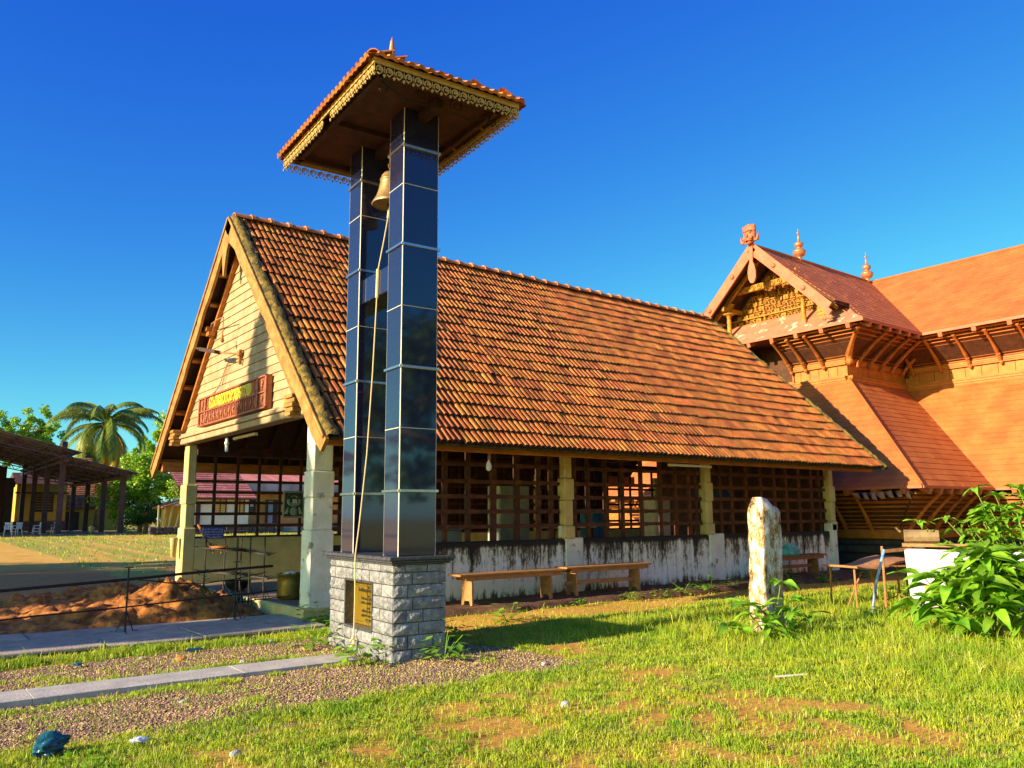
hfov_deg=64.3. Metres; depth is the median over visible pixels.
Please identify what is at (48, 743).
plastic bag
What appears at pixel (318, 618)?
weed
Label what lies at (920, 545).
plank stack
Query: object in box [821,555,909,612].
school desk
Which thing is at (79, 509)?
tiled house
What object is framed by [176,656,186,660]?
stone
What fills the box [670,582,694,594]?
weed
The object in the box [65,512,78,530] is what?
door
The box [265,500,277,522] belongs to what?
door
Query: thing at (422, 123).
bell tower
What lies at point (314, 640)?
weed
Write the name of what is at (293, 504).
framed picture
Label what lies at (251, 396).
carved sign
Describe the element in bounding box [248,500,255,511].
window
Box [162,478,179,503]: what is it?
leafy bush
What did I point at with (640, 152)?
sky
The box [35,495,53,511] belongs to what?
window
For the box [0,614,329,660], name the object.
path
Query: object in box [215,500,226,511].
window
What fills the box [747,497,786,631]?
stone post
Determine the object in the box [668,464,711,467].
tube light
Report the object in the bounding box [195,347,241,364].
flood lamp
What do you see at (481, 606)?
earth ledge
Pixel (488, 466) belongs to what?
eave bulb
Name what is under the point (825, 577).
weed
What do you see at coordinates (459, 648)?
weed
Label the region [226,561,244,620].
barrier stand
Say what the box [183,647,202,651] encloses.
plastic scrap
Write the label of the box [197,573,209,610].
hanging creeper
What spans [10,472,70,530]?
yellow house
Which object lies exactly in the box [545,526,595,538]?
steel desk
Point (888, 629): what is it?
dry grass
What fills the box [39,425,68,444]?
broad tree
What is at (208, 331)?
bracket lamp
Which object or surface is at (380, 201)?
bell
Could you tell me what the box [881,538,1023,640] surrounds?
broadleaf shrub
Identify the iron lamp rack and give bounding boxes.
[193,536,277,604]
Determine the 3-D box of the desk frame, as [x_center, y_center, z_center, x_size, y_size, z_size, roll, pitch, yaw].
[6.097,3.119,13.075,0.949,1.054,0.824,2,-10,-14]
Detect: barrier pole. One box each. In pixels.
[0,565,272,592]
[0,590,277,620]
[128,572,265,583]
[232,596,289,602]
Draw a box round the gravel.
[0,637,593,766]
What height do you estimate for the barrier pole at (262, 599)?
0.034 m
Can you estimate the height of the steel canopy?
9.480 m
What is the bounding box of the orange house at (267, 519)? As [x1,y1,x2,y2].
[240,474,337,530]
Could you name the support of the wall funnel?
attached to the assembly hall
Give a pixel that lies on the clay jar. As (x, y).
(91, 528)
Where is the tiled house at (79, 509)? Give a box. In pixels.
[65,458,167,530]
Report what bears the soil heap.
on the ground at (28, 565)
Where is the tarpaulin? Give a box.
[852,490,911,499]
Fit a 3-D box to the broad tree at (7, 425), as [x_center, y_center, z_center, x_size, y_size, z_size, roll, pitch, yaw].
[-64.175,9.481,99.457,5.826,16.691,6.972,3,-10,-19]
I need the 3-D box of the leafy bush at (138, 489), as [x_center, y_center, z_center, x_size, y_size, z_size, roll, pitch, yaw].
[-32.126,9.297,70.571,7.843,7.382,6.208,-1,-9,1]
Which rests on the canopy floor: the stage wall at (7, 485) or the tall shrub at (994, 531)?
the stage wall at (7, 485)
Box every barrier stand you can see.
[110,567,135,633]
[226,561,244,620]
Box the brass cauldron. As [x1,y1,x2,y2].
[276,571,299,599]
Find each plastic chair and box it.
[3,523,12,535]
[12,522,22,534]
[31,522,41,534]
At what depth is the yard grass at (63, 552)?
39.53 m
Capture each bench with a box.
[448,568,565,605]
[554,562,651,595]
[782,553,825,574]
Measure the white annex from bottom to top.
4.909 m
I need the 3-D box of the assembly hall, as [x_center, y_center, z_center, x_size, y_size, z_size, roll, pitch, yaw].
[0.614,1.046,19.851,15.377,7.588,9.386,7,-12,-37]
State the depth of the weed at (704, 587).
16.48 m
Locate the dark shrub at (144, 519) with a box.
[124,501,160,532]
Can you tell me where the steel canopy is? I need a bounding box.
[0,430,139,534]
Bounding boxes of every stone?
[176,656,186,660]
[229,750,241,758]
[561,701,569,707]
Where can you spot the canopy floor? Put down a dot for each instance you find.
(65, 533)
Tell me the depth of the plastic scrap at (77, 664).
8.75 m
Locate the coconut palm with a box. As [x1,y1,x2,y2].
[45,402,163,530]
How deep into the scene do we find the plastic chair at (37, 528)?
57.75 m
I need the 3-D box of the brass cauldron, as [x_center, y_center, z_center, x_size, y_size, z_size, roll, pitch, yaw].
[-3.738,3.390,13.751,0.470,0.469,0.470,7,-12,-37]
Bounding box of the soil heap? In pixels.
[0,577,265,634]
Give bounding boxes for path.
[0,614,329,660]
[0,653,360,708]
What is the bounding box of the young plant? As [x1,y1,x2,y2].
[708,578,831,640]
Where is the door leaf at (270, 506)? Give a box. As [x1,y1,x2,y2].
[268,501,272,522]
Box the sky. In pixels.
[0,0,1023,520]
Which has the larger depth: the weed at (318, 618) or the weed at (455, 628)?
the weed at (318, 618)
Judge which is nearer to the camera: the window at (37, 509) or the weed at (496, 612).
the weed at (496, 612)
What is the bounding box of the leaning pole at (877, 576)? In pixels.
[871,549,884,614]
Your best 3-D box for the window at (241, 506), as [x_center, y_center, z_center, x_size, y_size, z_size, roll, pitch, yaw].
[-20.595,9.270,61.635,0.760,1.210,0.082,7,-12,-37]
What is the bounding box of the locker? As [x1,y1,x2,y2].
[580,513,602,537]
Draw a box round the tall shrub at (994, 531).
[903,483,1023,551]
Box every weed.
[281,619,337,648]
[296,601,329,622]
[332,637,397,663]
[418,629,471,659]
[444,615,474,631]
[488,602,534,623]
[570,598,590,604]
[620,591,644,600]
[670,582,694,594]
[692,575,729,592]
[720,577,748,588]
[783,571,804,584]
[812,568,836,582]
[852,606,888,618]
[853,569,882,578]
[866,579,906,593]
[880,590,906,600]
[979,632,1016,651]
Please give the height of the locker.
1.520 m
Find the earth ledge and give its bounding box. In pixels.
[444,569,881,617]
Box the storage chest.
[436,529,462,541]
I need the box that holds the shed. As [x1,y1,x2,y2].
[152,499,180,531]
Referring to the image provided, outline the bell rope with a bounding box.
[349,208,388,646]
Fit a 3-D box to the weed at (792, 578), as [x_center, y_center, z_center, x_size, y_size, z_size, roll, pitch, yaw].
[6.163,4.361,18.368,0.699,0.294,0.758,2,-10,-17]
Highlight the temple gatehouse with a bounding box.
[608,224,1023,571]
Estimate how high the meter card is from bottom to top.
0.220 m
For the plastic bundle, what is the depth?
19.39 m
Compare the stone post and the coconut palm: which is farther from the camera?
the coconut palm
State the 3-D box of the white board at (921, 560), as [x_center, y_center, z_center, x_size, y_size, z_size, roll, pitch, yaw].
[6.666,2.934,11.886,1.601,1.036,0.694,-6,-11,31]
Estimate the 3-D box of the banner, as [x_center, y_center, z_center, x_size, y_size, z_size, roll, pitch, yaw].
[5.767,3.200,23.400,1.900,0.240,0.040,7,-12,-37]
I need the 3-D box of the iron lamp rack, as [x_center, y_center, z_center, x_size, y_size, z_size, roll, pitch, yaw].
[-4.773,3.261,14.201,1.657,1.228,0.757,-4,-10,22]
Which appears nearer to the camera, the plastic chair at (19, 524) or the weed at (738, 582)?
the weed at (738, 582)
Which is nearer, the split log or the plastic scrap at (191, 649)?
the plastic scrap at (191, 649)
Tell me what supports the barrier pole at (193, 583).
attached to the barrier stand at (126, 615)
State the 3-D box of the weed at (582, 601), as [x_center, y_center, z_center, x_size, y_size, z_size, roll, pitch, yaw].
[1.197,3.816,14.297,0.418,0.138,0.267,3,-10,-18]
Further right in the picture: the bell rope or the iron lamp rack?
the bell rope
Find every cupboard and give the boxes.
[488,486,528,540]
[643,500,670,535]
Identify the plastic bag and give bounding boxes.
[31,731,70,756]
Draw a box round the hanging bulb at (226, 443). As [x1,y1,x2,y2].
[224,438,228,451]
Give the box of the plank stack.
[902,543,974,606]
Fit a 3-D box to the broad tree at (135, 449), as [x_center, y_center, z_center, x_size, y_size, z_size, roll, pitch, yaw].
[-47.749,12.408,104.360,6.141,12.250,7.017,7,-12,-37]
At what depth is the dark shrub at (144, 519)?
62.64 m
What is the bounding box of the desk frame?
[870,546,929,608]
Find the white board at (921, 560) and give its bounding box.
[904,549,1023,617]
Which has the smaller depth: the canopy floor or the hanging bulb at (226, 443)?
the hanging bulb at (226, 443)
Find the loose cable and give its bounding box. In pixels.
[213,363,227,393]
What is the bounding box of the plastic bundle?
[782,542,799,554]
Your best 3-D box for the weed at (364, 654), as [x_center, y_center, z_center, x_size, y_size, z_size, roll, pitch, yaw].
[-1.626,2.860,8.768,0.761,0.295,0.829,-6,-11,30]
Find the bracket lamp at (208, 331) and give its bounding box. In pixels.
[203,317,223,342]
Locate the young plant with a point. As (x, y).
(774, 617)
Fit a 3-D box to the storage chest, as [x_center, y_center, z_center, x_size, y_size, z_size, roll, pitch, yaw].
[-1.805,3.428,16.232,1.540,1.160,0.740,7,-12,-37]
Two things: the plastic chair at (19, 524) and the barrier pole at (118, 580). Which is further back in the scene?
the plastic chair at (19, 524)
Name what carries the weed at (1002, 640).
on the ground at (28, 565)
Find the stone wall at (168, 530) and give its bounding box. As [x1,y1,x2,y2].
[148,526,282,534]
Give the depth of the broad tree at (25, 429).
104.58 m
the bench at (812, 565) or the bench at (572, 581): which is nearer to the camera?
the bench at (572, 581)
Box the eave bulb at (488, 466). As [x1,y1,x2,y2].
[486,453,491,470]
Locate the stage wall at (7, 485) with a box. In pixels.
[0,466,15,531]
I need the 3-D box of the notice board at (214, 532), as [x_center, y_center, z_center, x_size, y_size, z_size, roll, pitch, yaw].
[-6.475,3.231,17.675,0.450,0.240,0.019,7,-12,-37]
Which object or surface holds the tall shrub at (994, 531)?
on the ground at (28, 565)
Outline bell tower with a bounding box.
[277,37,525,662]
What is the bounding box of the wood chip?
[775,673,805,676]
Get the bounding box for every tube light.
[233,432,257,439]
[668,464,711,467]
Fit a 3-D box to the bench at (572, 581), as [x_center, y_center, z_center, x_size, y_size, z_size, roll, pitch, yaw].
[1.789,3.747,15.690,2.250,0.535,0.360,7,-12,-37]
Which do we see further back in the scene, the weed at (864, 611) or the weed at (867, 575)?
the weed at (867, 575)
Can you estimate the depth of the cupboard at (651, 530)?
20.96 m
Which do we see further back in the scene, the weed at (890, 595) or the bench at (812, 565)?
the bench at (812, 565)
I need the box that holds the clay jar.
[88,525,94,532]
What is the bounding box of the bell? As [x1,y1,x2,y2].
[371,149,389,211]
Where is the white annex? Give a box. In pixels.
[170,472,256,530]
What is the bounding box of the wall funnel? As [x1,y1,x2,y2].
[170,538,177,557]
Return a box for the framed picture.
[282,491,304,517]
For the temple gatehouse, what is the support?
on the ground at (28, 565)
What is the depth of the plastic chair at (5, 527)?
55.01 m
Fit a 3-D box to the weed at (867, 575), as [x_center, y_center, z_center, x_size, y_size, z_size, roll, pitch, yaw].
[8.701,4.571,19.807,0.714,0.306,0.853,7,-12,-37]
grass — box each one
[0,532,336,581]
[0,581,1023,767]
[0,584,1023,767]
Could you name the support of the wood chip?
on the ground at (28, 565)
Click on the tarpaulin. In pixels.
(884, 494)
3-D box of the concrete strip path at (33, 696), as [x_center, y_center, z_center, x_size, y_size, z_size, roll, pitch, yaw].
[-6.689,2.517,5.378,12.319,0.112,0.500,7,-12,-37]
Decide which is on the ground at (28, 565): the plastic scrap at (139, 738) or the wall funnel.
the plastic scrap at (139, 738)
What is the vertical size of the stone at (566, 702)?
0.068 m
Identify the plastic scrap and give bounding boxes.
[72,662,82,665]
[127,736,149,743]
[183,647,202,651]
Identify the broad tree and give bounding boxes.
[0,410,17,466]
[9,404,61,443]
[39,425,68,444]
[85,444,99,458]
[132,433,161,498]
[142,410,165,457]
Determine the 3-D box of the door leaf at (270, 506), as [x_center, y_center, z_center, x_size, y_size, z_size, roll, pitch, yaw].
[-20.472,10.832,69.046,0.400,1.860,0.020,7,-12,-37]
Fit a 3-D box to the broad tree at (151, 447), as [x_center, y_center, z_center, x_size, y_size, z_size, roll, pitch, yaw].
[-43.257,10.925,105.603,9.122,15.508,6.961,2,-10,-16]
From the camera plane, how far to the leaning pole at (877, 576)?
12.25 m
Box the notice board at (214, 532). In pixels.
[202,527,223,538]
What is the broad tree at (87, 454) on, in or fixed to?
on the ground at (28, 565)
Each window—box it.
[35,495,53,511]
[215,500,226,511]
[238,500,244,511]
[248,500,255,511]
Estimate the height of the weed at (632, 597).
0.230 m
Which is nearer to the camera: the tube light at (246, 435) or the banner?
the tube light at (246, 435)
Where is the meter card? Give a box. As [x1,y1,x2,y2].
[559,526,561,536]
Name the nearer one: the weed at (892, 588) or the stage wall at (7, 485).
the weed at (892, 588)
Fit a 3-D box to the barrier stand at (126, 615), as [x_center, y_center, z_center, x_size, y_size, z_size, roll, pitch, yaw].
[-5.160,2.902,10.966,0.351,0.854,0.324,7,-12,-37]
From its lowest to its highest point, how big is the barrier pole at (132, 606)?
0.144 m
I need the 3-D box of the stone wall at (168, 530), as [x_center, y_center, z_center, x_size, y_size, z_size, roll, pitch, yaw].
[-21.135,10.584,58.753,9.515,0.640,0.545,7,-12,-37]
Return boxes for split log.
[895,527,939,542]
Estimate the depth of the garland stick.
14.37 m
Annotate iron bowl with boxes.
[224,580,250,591]
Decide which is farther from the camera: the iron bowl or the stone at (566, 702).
the iron bowl
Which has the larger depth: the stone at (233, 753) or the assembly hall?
the assembly hall
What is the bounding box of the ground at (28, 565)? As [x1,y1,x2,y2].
[0,521,1023,767]
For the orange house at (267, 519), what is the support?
on the ground at (28, 565)
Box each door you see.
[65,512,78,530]
[195,504,200,524]
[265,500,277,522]
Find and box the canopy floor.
[0,530,141,536]
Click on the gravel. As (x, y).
(166, 716)
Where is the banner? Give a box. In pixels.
[691,491,733,497]
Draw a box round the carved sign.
[197,374,272,427]
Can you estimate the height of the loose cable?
0.945 m
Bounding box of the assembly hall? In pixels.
[150,212,888,620]
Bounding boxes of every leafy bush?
[86,450,179,531]
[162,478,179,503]
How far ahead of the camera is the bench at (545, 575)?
14.07 m
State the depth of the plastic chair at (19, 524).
56.44 m
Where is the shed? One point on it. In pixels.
(170, 514)
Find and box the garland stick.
[197,524,227,553]

